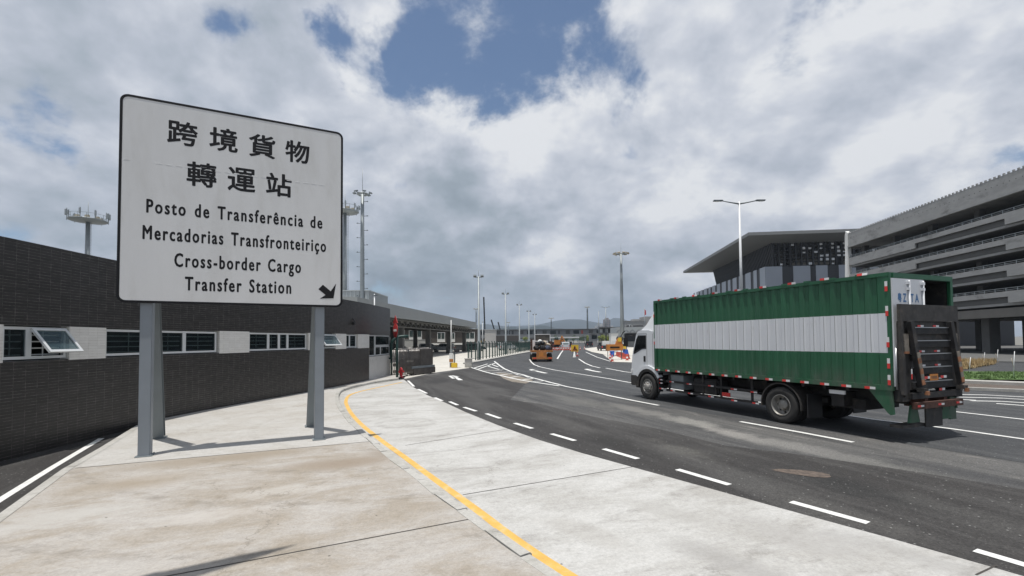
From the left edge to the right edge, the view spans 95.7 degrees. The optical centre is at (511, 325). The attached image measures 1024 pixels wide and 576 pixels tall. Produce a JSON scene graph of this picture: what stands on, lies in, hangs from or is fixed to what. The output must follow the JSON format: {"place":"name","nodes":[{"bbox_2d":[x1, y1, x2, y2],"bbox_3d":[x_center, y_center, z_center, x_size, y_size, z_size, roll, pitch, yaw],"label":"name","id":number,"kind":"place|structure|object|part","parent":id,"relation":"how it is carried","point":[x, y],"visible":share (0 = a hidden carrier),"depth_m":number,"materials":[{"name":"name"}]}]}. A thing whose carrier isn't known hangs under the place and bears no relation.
{"place":"outdoors","nodes":[
{"label":"outdoors","id":0,"kind":"place"},
{"bbox_2d":[0,430,127,512],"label":"service road","id":1,"kind":"structure","parent":0,"point":[16,472],"depth_m":8.76,"materials":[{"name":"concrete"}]},
{"bbox_2d":[0,374,562,575],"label":"sidewalk","id":2,"kind":"structure","parent":0,"point":[267,487],"depth_m":5.96,"materials":[{"name":"concrete"}]},
{"bbox_2d":[116,94,342,457],"bbox_3d":[-6.142,-0.891,10.620,4.025,6.994,2.225,0,-2,-26],"label":"road sign","id":3,"kind":"object","parent":2,"relation":"on","point":[216,207],"visible":1,"depth_m":9.57,"materials":[{"name":"white metal"}]},
{"bbox_2d":[393,315,397,376],"bbox_3d":[-6.965,1.292,27.988,0.202,3.750,0.880,1,-2,-32],"label":"no entry sign","id":4,"kind":"object","parent":2,"relation":"on","point":[395,330],"visible":1,"depth_m":27.92,"materials":[{"name":"red"}]},
{"bbox_2d":[389,335,408,374],"bbox_3d":[-7.368,1.992,30.160,1.270,2.700,0.340,0,-2,-11],"label":"green bracket","id":5,"kind":"object","parent":2,"relation":"on","point":[391,345],"visible":0.88,"depth_m":30.02,"materials":[{"name":"green metal"}]},
{"bbox_2d":[398,367,403,377],"bbox_3d":[-6.835,2.915,28.532,0.380,0.640,0.340,0,-2,0],"label":"fire hydrant","id":6,"kind":"object","parent":2,"relation":"on","point":[400,371],"visible":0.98,"depth_m":28.48,"materials":[{"name":"red metal"}]},
{"bbox_2d":[392,347,526,378],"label":"yard","id":7,"kind":"structure","parent":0,"point":[441,361],"depth_m":58.78,"materials":[{"name":"concrete"}]},
{"bbox_2d":[343,200,359,289],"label":"telecom mast","id":8,"kind":"object","parent":7,"relation":"on","point":[347,211],"visible":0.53,"depth_m":100.38,"materials":[{"name":"metal"}]},
{"bbox_2d":[352,169,372,297],"bbox_3d":[-19.472,-8.024,60.301,2.519,24.900,2.374,0,-2,0],"label":"lighting mast","id":9,"kind":"object","parent":7,"relation":"on","point":[362,194],"visible":0.79,"depth_m":60.20,"materials":[{"name":"metal"}]},
{"bbox_2d":[343,290,387,302],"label":"plant shed","id":10,"kind":"structure","parent":7,"relation":"on","point":[369,294],"depth_m":60.26,"materials":[{"name":"metal"}]},
{"bbox_2d":[343,297,476,353],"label":"canopy","id":11,"kind":"object","parent":7,"relation":"on","point":[415,321],"visible":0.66,"depth_m":66.53,"materials":[{"name":"metal"}]},
{"bbox_2d":[395,339,424,347],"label":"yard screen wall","id":12,"kind":"structure","parent":7,"relation":"on","point":[408,343],"depth_m":103.93,"materials":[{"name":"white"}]},
{"bbox_2d":[393,347,434,375],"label":"folding gate","id":13,"kind":"structure","parent":7,"relation":"on","point":[420,361],"depth_m":31.02,"materials":[{"name":"metal"}]},
{"bbox_2d":[419,343,435,348],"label":"parked car","id":14,"kind":"object","parent":7,"relation":"on","point":[423,345],"visible":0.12,"depth_m":97.78,"materials":[{"name":"black metal"}]},
{"bbox_2d":[405,328,480,350],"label":"yard office","id":15,"kind":"structure","parent":7,"relation":"on","point":[437,338],"depth_m":107.86,"materials":[{"name":"brick"}]},
{"bbox_2d":[409,330,421,338],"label":"window","id":16,"kind":"structure","parent":15,"relation":"in","point":[419,333],"depth_m":107.84,"materials":[{"name":"white glass"}]},
{"bbox_2d":[437,332,444,341],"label":"window","id":17,"kind":"structure","parent":15,"relation":"in","point":[440,335],"depth_m":107.82,"materials":[{"name":"white glass"}]},
{"bbox_2d":[451,333,454,341],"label":"window","id":18,"kind":"structure","parent":15,"relation":"in","point":[452,334],"depth_m":107.81,"materials":[{"name":"white"}]},
{"bbox_2d":[466,332,474,341],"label":"window","id":19,"kind":"structure","parent":15,"relation":"in","point":[469,336],"depth_m":107.81,"materials":[{"name":"white"}]},
{"bbox_2d":[432,343,454,351],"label":"parked van","id":20,"kind":"object","parent":7,"relation":"on","point":[442,346],"visible":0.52,"depth_m":94.47,"materials":[{"name":"grey paint"}]},
{"bbox_2d":[449,320,459,367],"bbox_3d":[-4.907,1.599,39.389,0.845,4.050,0.510,0,-2,0],"label":"barrier machine","id":21,"kind":"object","parent":7,"relation":"on","point":[452,364],"visible":1,"depth_m":39.30,"materials":[{"name":"white metal"}]},
{"bbox_2d":[464,358,472,367],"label":"gate pier","id":22,"kind":"structure","parent":7,"relation":"on","point":[468,362],"depth_m":39.36,"materials":[{"name":"concrete"}]},
{"bbox_2d":[466,343,485,350],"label":"parked car","id":23,"kind":"object","parent":7,"relation":"on","point":[473,346],"visible":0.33,"depth_m":99.83,"materials":[{"name":"black paint"}]},
{"bbox_2d":[473,270,483,359],"bbox_3d":[-3.912,-1.213,54.565,1.200,10.650,0.520,0,-2,0],"label":"fence lamp","id":24,"kind":"object","parent":7,"relation":"on","point":[478,277],"visible":0.91,"depth_m":54.45,"materials":[{"name":"metal"}]},
{"bbox_2d":[502,292,508,353],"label":"fence lamp","id":25,"kind":"object","parent":7,"relation":"on","point":[505,294],"visible":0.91,"depth_m":75.46,"materials":[{"name":"metal"}]},
{"bbox_2d":[500,343,516,349],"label":"parked car","id":26,"kind":"object","parent":7,"relation":"on","point":[508,346],"visible":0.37,"depth_m":107.05,"materials":[{"name":"grey metal"}]},
{"bbox_2d":[516,304,521,350],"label":"fence lamp","id":27,"kind":"object","parent":7,"relation":"on","point":[519,322],"visible":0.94,"depth_m":99.44,"materials":[{"name":"metal"}]},
{"bbox_2d":[526,310,530,340],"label":"fence lamp","id":28,"kind":"object","parent":7,"relation":"on","point":[528,326],"visible":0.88,"depth_m":122.00,"materials":[{"name":"metal"}]},
{"bbox_2d":[0,343,1023,575],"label":"road","id":29,"kind":"structure","parent":0,"point":[953,487],"depth_m":9.83,"materials":[{"name":"grey asphalt"}]},
{"bbox_2d":[0,236,389,460],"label":"gatehouse building","id":30,"kind":"structure","parent":29,"relation":"on","point":[69,343],"depth_m":11.90,"materials":[{"name":"tile"}]},
{"bbox_2d":[3,326,83,359],"bbox_3d":[-9.979,0.380,9.850,0.577,0.675,1.403,0,-2,0],"label":"window","id":31,"kind":"structure","parent":30,"relation":"in","point":[27,336],"depth_m":9.79,"materials":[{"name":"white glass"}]},
{"bbox_2d":[106,329,215,355],"bbox_3d":[-10.136,0.502,13.544,0.208,0.675,3.915,-1,-2,5],"label":"window","id":32,"kind":"structure","parent":30,"relation":"in","point":[183,333],"depth_m":13.85,"materials":[{"name":"white metal"}]},
{"bbox_2d":[249,333,305,350],"bbox_3d":[-9.346,0.660,18.566,0.132,0.675,3.352,-1,-2,11],"label":"window","id":33,"kind":"structure","parent":30,"relation":"in","point":[287,340],"depth_m":18.52,"materials":[{"name":"white metal"}]},
{"bbox_2d":[324,334,341,348],"bbox_3d":[-8.568,0.758,21.736,0.542,0.675,1.483,-1,-2,9],"label":"window","id":34,"kind":"structure","parent":30,"relation":"in","point":[327,345],"depth_m":22.10,"materials":[{"name":"grey metal"}]},
{"bbox_2d":[346,335,355,347],"bbox_3d":[-8.456,0.837,24.187,0.124,0.675,1.156,-1,-2,7],"label":"window","id":35,"kind":"structure","parent":30,"relation":"in","point":[349,340],"depth_m":24.01,"materials":[{"name":"white metal"}]},
{"bbox_2d":[369,335,374,355],"bbox_3d":[-8.179,1.194,26.967,0.050,1.220,0.970,-1,-2,3],"label":"window","id":36,"kind":"structure","parent":30,"relation":"in","point":[369,335],"depth_m":27.41,"materials":[{"name":"grey metal"}]},
{"bbox_2d":[375,335,388,345],"bbox_3d":[-8.107,0.969,28.971,0.050,0.640,2.836,-1,-2,2],"label":"window","id":37,"kind":"structure","parent":30,"relation":"in","point":[375,335],"depth_m":28.73,"materials":[{"name":"grey metal"}]},
{"bbox_2d":[375,346,388,355],"bbox_3d":[-8.100,1.588,28.951,0.054,0.560,2.836,-1,-2,2],"label":"window","id":38,"kind":"structure","parent":30,"relation":"in","point":[375,346],"depth_m":28.50,"materials":[{"name":"grey metal"}]},
{"bbox_2d":[463,351,529,363],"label":"fence kerb","id":39,"kind":"structure","parent":29,"relation":"on","point":[483,360],"depth_m":58.07,"materials":[{"name":"concrete"}]},
{"bbox_2d":[467,341,548,359],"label":"green fence","id":40,"kind":"object","parent":39,"relation":"on","point":[521,347],"visible":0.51,"depth_m":63.52,"materials":[{"name":"metal"}]},
{"bbox_2d":[484,329,518,345],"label":"service block","id":41,"kind":"structure","parent":29,"relation":"on","point":[491,335],"depth_m":189.92,"materials":[{"name":"metal"}]},
{"bbox_2d":[530,334,552,361],"bbox_3d":[3.185,2.491,51.961,2.255,2.955,6.917,0,-2,0],"label":"orange truck","id":42,"kind":"object","parent":29,"relation":"on","point":[535,355],"visible":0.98,"depth_m":49.49,"materials":[{"name":"paint"}]},
{"bbox_2d":[553,336,564,346],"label":"excavator","id":43,"kind":"object","parent":29,"relation":"on","point":[557,342],"visible":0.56,"depth_m":134.91,"materials":[{"name":"orange paint"}]},
{"bbox_2d":[560,342,568,346],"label":"queued vehicle","id":44,"kind":"object","parent":29,"relation":"on","point":[564,344],"visible":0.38,"depth_m":115.66,"materials":[{"name":"white paint"}]},
{"bbox_2d":[550,337,578,344],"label":"site shelter","id":45,"kind":"object","parent":29,"relation":"on","point":[563,337],"visible":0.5,"depth_m":199.93,"materials":[{"name":"white"}]},
{"bbox_2d":[571,345,578,356],"bbox_3d":[8.320,3.436,61.556,0.960,1.630,0.459,0,-2,0],"label":"works sign","id":46,"kind":"object","parent":29,"relation":"on","point":[574,348],"visible":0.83,"depth_m":61.34,"materials":[{"name":"yellow metal"}]},
{"bbox_2d":[585,341,592,346],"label":"queued vehicle","id":47,"kind":"object","parent":29,"relation":"on","point":[588,343],"visible":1,"depth_m":147.67,"materials":[{"name":"black paint"}]},
{"bbox_2d":[588,333,597,345],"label":"kiosk","id":48,"kind":"object","parent":29,"relation":"on","point":[593,337],"visible":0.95,"depth_m":169.92,"materials":[{"name":"concrete"}]},
{"bbox_2d":[597,334,604,341],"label":"tree","id":49,"kind":"object","parent":29,"relation":"on","point":[601,337],"visible":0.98,"depth_m":174.19,"materials":[{"name":"green plant"}]},
{"bbox_2d":[604,307,607,340],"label":"street lamp","id":50,"kind":"object","parent":29,"relation":"on","point":[605,324],"visible":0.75,"depth_m":148.00,"materials":[{"name":"metal"}]},
{"bbox_2d":[610,327,643,345],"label":"white canopy","id":51,"kind":"object","parent":29,"relation":"on","point":[632,331],"visible":0.37,"depth_m":150.85,"materials":[{"name":"metal"}]},
{"bbox_2d":[623,272,969,428],"bbox_3d":[7.632,0.834,14.670,2.780,3.751,9.833,0,-2,-22],"label":"box truck","id":52,"kind":"object","parent":29,"relation":"on","point":[830,348],"visible":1,"depth_m":11.68,"materials":[{"name":"metal"}]},
{"bbox_3d":[8.791,0.152,10.225,1.145,2.351,0.082,0,-2,-22],"label":"rear door","id":53,"kind":"part","parent":52,"relation":"part of","materials":[{"name":"white metal"}]},
{"bbox_2d":[932,379,1023,391],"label":"median kerb","id":54,"kind":"structure","parent":29,"relation":"on","point":[1015,383],"depth_m":21.36,"materials":[{"name":"concrete"}]},
{"bbox_2d":[963,383,1023,388],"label":"median gutter","id":55,"kind":"object","parent":29,"relation":"on","point":[996,386],"visible":0.17,"depth_m":21.05,"materials":[{"name":"grey concrete"}]},
{"bbox_2d":[0,0,1023,335],"label":"sky","id":56,"kind":"structure","parent":0,"point":[526,145],"materials":[{"name":"white"}]},
{"bbox_2d":[497,325,597,340],"bbox_3d":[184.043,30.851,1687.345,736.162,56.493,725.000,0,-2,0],"label":"hills","id":57,"kind":"structure","parent":0,"point":[542,327],"depth_m":1553.74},
{"bbox_2d":[472,318,626,329],"bbox_3d":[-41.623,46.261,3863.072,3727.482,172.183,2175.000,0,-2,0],"label":"hills","id":58,"kind":"structure","parent":0,"point":[574,324],"depth_m":3364.61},
{"bbox_2d":[597,342,605,350],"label":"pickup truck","id":59,"kind":"object","parent":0,"point":[600,346],"visible":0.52,"depth_m":92.34,"materials":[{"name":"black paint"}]},
{"bbox_2d":[603,318,610,326],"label":"tower block","id":60,"kind":"structure","parent":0,"point":[608,323],"depth_m":1300.68,"materials":[{"name":"grey concrete"}]},
{"bbox_2d":[585,347,633,355],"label":"pavement","id":61,"kind":"structure","parent":0,"point":[604,351],"depth_m":92.49,"materials":[{"name":"concrete"}]},
{"bbox_2d":[609,333,618,352],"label":"site cabin","id":62,"kind":"object","parent":61,"relation":"on","point":[612,338],"visible":0.57,"depth_m":75.97,"materials":[{"name":"white"}]},
{"bbox_2d":[613,251,628,342],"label":"lighting mast","id":63,"kind":"object","parent":61,"relation":"on","point":[620,254],"visible":0.89,"depth_m":129.96,"materials":[{"name":"metal"}]},
{"bbox_2d":[603,354,631,361],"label":"works island","id":64,"kind":"structure","parent":0,"point":[616,359],"depth_m":52.05,"materials":[{"name":"concrete"}]},
{"bbox_2d":[606,337,622,359],"bbox_3d":[11.453,2.644,51.811,1.800,2.500,0.630,0,-2,0],"label":"arrow board trailer","id":65,"kind":"object","parent":64,"relation":"on","point":[617,345],"visible":1,"depth_m":51.54,"materials":[{"name":"orange paint"}]},
{"bbox_2d":[616,331,628,353],"bbox_3d":[12.940,2.318,54.302,1.470,3.295,0.340,0,-2,0],"label":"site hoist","id":66,"kind":"object","parent":64,"relation":"on","point":[626,349],"visible":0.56,"depth_m":54.18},
{"bbox_2d":[624,316,651,326],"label":"concrete building","id":67,"kind":"structure","parent":0,"point":[639,322],"depth_m":290.19,"materials":[{"name":"grey concrete"}]},
{"bbox_2d":[339,380,1020,575],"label":"layby","id":68,"kind":"structure","parent":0,"point":[563,511],"depth_m":6.04,"materials":[{"name":"concrete"}]},
{"bbox_2d":[481,336,1022,347],"bbox_3d":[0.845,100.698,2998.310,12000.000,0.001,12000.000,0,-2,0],"label":"ground","id":69,"kind":"structure","parent":0,"point":[1018,340],"depth_m":372.56,"materials":[{"name":"grey concrete"}]},
{"bbox_2d":[64,202,110,254],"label":"telecom mast","id":70,"kind":"object","parent":69,"relation":"on","point":[88,220],"visible":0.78,"depth_m":98.35,"materials":[{"name":"metal"}]},
{"bbox_2d":[483,297,484,328],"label":"mobile crane","id":71,"kind":"object","parent":69,"relation":"on","point":[484,310],"visible":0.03,"depth_m":340.11,"materials":[{"name":"black"}]},
{"bbox_2d":[481,329,608,342],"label":"footbridge","id":72,"kind":"object","parent":69,"relation":"on","point":[561,332],"visible":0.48,"depth_m":300.36,"materials":[{"name":"concrete"}]},
{"bbox_2d":[599,327,629,341],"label":"viaduct","id":73,"kind":"object","parent":69,"relation":"on","point":[601,330],"visible":0.1,"depth_m":242.62,"materials":[{"name":"concrete"}]},
{"bbox_2d":[683,229,1014,345],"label":"terminal building","id":74,"kind":"structure","parent":69,"relation":"on","point":[774,258],"depth_m":116.81,"materials":[{"name":"grey metal"}]},
{"bbox_2d":[960,345,1023,361],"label":"car park forecourt","id":75,"kind":"structure","parent":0,"point":[1006,354],"depth_m":57.73,"materials":[{"name":"concrete"}]},
{"bbox_2d":[844,166,1023,352],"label":"car park","id":76,"kind":"structure","parent":75,"relation":"on","point":[969,241],"depth_m":62.71,"materials":[{"name":"concrete"}]},
{"bbox_2d":[963,370,1023,379],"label":"grass","id":77,"kind":"structure","parent":0,"point":[981,375],"depth_m":25.05,"materials":[{"name":"green plant"}]},
{"bbox_2d":[963,361,1023,371],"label":"slip road","id":78,"kind":"structure","parent":0,"point":[1007,366],"depth_m":33.77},
{"bbox_2d":[713,199,765,289],"bbox_3d":[17.862,-3.244,36.121,4.040,13.132,0.360,0,-2,0],"label":"street lamp","id":79,"kind":"object","parent":78,"relation":"on","point":[740,254],"visible":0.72,"depth_m":36.19,"materials":[{"name":"white metal"}]},
{"label":"dry verge","id":80,"kind":"object","parent":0,"visible":0},
{"bbox_2d":[961,357,996,368],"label":"dry grass","id":81,"kind":"structure","parent":80,"relation":"on","point":[980,362],"depth_m":36.47,"materials":[{"name":"beige plant"}]}
]}

